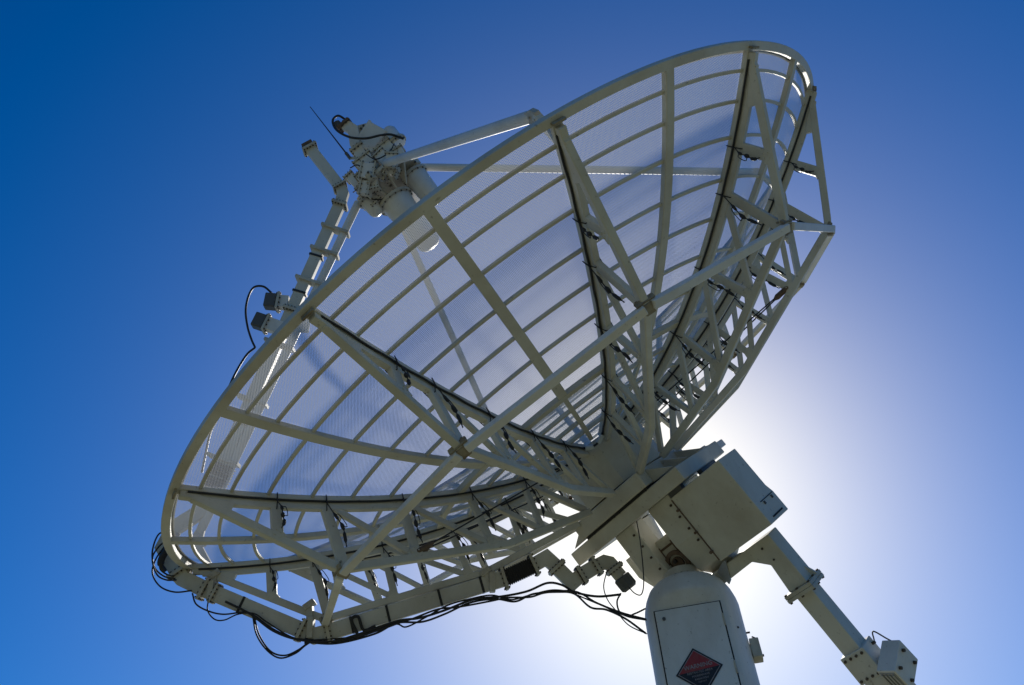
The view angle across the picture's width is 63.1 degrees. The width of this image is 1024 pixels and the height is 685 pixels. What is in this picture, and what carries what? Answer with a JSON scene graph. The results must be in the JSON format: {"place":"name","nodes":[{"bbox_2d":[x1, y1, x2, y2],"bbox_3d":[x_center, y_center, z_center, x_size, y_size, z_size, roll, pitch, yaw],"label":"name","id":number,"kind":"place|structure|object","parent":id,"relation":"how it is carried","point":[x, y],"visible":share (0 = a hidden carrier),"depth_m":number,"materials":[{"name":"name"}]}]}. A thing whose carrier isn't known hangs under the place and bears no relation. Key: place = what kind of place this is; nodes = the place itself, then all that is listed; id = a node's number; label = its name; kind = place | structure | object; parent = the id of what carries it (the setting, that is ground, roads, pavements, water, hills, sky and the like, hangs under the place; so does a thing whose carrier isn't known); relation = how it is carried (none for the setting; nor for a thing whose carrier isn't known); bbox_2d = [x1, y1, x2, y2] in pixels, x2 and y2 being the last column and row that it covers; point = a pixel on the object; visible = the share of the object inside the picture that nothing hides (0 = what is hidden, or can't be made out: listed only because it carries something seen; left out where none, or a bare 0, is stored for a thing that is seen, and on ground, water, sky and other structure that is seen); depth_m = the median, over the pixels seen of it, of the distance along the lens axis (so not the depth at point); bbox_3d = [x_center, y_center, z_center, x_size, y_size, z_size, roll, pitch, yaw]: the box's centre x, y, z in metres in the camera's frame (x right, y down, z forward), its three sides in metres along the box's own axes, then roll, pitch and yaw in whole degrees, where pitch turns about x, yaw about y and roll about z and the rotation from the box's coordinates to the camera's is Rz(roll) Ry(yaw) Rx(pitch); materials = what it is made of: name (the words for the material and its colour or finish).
{"place":"outdoors","nodes":[
{"label":"outdoors","id":0,"kind":"place"},
{"bbox_2d":[0,0,1023,684],"label":"sky","id":1,"kind":"structure","parent":0,"point":[155,172],"materials":[{"name":"blue"}]},
{"label":"ground","id":2,"kind":"structure","parent":0,"visible":0},
{"bbox_2d":[645,564,763,684],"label":"pedestal","id":3,"kind":"object","parent":2,"relation":"on","point":[689,607],"visible":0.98,"depth_m":6.71,"materials":[{"name":"white paint"}]},
{"bbox_2d":[616,593,646,620],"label":"hanging cable","id":4,"kind":"object","parent":3,"relation":"attached to","point":[626,615],"visible":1,"depth_m":6.99,"materials":[{"name":"black plastic"}]},
{"bbox_2d":[571,439,738,586],"bbox_3d":[1.363,1.583,7.762,1.063,1.423,1.480,26,-55,-23],"label":"dish positioner","id":5,"kind":"object","parent":3,"relation":"on","point":[679,542],"visible":0.81,"depth_m":7.37,"materials":[{"name":"white paint"}]},
{"bbox_2d":[161,40,834,625],"bbox_3d":[-0.083,-0.130,8.377,7.296,4.224,7.296,-33,-17,-16],"label":"dish antenna","id":6,"kind":"object","parent":5,"relation":"on","point":[619,462],"visible":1,"depth_m":6.04,"materials":[{"name":"white paint"}]},
{"bbox_2d":[331,115,438,251],"bbox_3d":[-1.337,-1.743,8.976,0.858,1.862,0.878,-33,-17,-16],"label":"feed assembly","id":7,"kind":"object","parent":6,"relation":"attached to","point":[394,192],"visible":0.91,"depth_m":8.81,"materials":[{"name":"white paint"}]},
{"bbox_2d":[310,107,355,159],"bbox_3d":[-1.925,-2.292,9.101,0.146,0.874,0.079,-33,-17,-16],"label":"whip antenna","id":8,"kind":"object","parent":7,"relation":"attached to","point":[349,157],"visible":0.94,"depth_m":9.00,"materials":[{"name":"black metal"}]},
{"bbox_2d":[154,139,635,644],"bbox_3d":[-1.862,0.850,7.862,3.428,5.725,0.166,-33,-17,-16],"label":"waveguide run","id":9,"kind":"object","parent":6,"relation":"attached to","point":[212,589],"visible":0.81,"depth_m":7.40,"materials":[{"name":"white paint"}]},
{"bbox_2d":[151,532,175,578],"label":"hanging cable","id":10,"kind":"object","parent":9,"relation":"hanging from","point":[157,571],"visible":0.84,"depth_m":7.28,"materials":[{"name":"black plastic"}]},
{"bbox_2d":[151,542,176,580],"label":"hanging cable","id":11,"kind":"object","parent":9,"relation":"hanging from","point":[154,567],"visible":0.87,"depth_m":7.19,"materials":[{"name":"black plastic"}]},
{"bbox_2d":[157,533,179,572],"bbox_3d":[-3.001,1.821,7.257,0.107,0.313,0.196,21,-53,-20],"label":"cable hank","id":12,"kind":"object","parent":9,"relation":"attached to","point":[162,558],"visible":0.71,"depth_m":7.21,"materials":[{"name":"black rubber"}]},
{"bbox_2d":[151,547,191,592],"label":"hanging cable","id":13,"kind":"object","parent":9,"relation":"hanging from","point":[156,582],"visible":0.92,"depth_m":7.19,"materials":[{"name":"black plastic"}]},
{"bbox_2d":[201,347,255,472],"bbox_3d":[-2.714,0.607,7.900,0.095,1.134,0.668,27,-55,-24],"label":"hanging cable","id":14,"kind":"object","parent":9,"relation":"hanging from","point":[240,364],"visible":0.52,"depth_m":8.04,"materials":[{"name":"black plastic"}]},
{"bbox_2d":[192,593,305,639],"bbox_3d":[-2.236,2.357,7.140,1.065,0.369,0.055,7,-49,-9],"label":"hanging cable","id":15,"kind":"object","parent":9,"relation":"hanging from","point":[196,604],"visible":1,"depth_m":7.13,"materials":[{"name":"black plastic"}]},
{"bbox_2d":[207,598,313,639],"bbox_3d":[-2.156,2.381,7.147,0.938,0.323,0.078,7,-49,-8],"label":"hanging cable","id":16,"kind":"object","parent":9,"relation":"hanging from","point":[254,614],"visible":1,"depth_m":7.12,"materials":[{"name":"black plastic"}]},
{"bbox_2d":[251,312,288,338],"bbox_3d":[-2.373,-0.163,8.262,0.335,0.396,0.150,-33,-17,-16],"label":"receiver unit","id":17,"kind":"object","parent":9,"relation":"attached to","point":[265,323],"visible":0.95,"depth_m":8.22,"materials":[{"name":"white paint"}]},
{"bbox_2d":[263,291,289,313],"bbox_3d":[-2.362,-0.405,8.366,0.262,0.252,0.150,-33,-17,-16],"label":"receiver unit","id":18,"kind":"object","parent":9,"relation":"attached to","point":[276,301],"visible":0.98,"depth_m":8.32,"materials":[{"name":"white paint"}]},
{"bbox_2d":[245,285,272,347],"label":"hanging cable","id":19,"kind":"object","parent":18,"relation":"hanging from","point":[246,303],"visible":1,"depth_m":8.32,"materials":[{"name":"black plastic"}]},
{"bbox_2d":[254,618,306,655],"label":"hanging cable","id":20,"kind":"object","parent":9,"relation":"hanging from","point":[265,645],"visible":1,"depth_m":7.05,"materials":[{"name":"black plastic"}]},
{"bbox_2d":[252,617,309,658],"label":"hanging cable","id":21,"kind":"object","parent":9,"relation":"hanging from","point":[266,649],"visible":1,"depth_m":7.04,"materials":[{"name":"black plastic"}]},
{"bbox_2d":[225,582,620,642],"bbox_3d":[-0.762,2.304,7.197,3.410,0.444,0.218,-2,-49,-1],"label":"hanging cable","id":22,"kind":"object","parent":9,"relation":"hanging from","point":[420,617],"visible":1,"depth_m":7.19,"materials":[{"name":"black plastic"}]},
{"bbox_2d":[314,589,572,640],"bbox_3d":[-0.569,2.348,7.215,2.255,0.369,0.071,-3,-49,0],"label":"hanging cable","id":23,"kind":"object","parent":9,"relation":"hanging from","point":[446,606],"visible":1,"depth_m":7.25,"materials":[{"name":"black plastic"}]},
{"bbox_2d":[304,591,645,644],"bbox_3d":[-0.329,2.408,7.137,2.872,0.562,0.196,-6,-49,3],"label":"hanging cable","id":24,"kind":"object","parent":9,"relation":"hanging from","point":[521,599],"visible":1,"depth_m":7.18,"materials":[{"name":"black plastic"}]},
{"bbox_2d":[330,590,645,642],"bbox_3d":[-0.296,2.358,7.184,2.836,0.449,0.183,-6,-49,3],"label":"hanging cable","id":25,"kind":"object","parent":9,"relation":"hanging from","point":[587,597],"visible":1,"depth_m":7.22,"materials":[{"name":"black plastic"}]},
{"bbox_2d":[576,594,645,615],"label":"hanging cable","id":26,"kind":"object","parent":9,"relation":"hanging from","point":[611,609],"visible":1,"depth_m":7.07,"materials":[{"name":"black plastic"}]},
{"bbox_2d":[603,573,646,633],"bbox_3d":[0.949,2.215,7.092,0.320,0.671,0.022,-21,-51,15],"label":"hanging cable","id":27,"kind":"object","parent":9,"relation":"hanging from","point":[614,608],"visible":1,"depth_m":7.10,"materials":[{"name":"black plastic"}]},
{"bbox_2d":[628,521,643,595],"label":"hanging cable","id":28,"kind":"object","parent":5,"relation":"hanging from","point":[642,564],"visible":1,"depth_m":7.03,"materials":[{"name":"black plastic"}]},
{"bbox_2d":[668,449,787,560],"bbox_3d":[1.813,1.365,7.086,0.732,0.700,0.714,-33,-17,-16],"label":"equipment box","id":29,"kind":"object","parent":5,"relation":"attached to","point":[728,504],"visible":0.99,"depth_m":6.92,"materials":[{"name":"white paint"}]},
{"bbox_2d":[655,601,739,684],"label":"access door","id":30,"kind":"structure","parent":3,"relation":"in","point":[701,627],"depth_m":6.62,"materials":[{"name":"white paint"}]},
{"bbox_2d":[676,648,722,684],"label":"warning sign","id":31,"kind":"object","parent":3,"relation":"attached to","point":[698,668],"visible":1,"depth_m":6.42,"materials":[{"name":"red plastic"}]},
{"bbox_2d":[712,527,917,684],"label":"counterweight arm","id":32,"kind":"object","parent":3,"relation":"attached to","point":[867,660],"visible":0.99,"depth_m":6.65}
]}

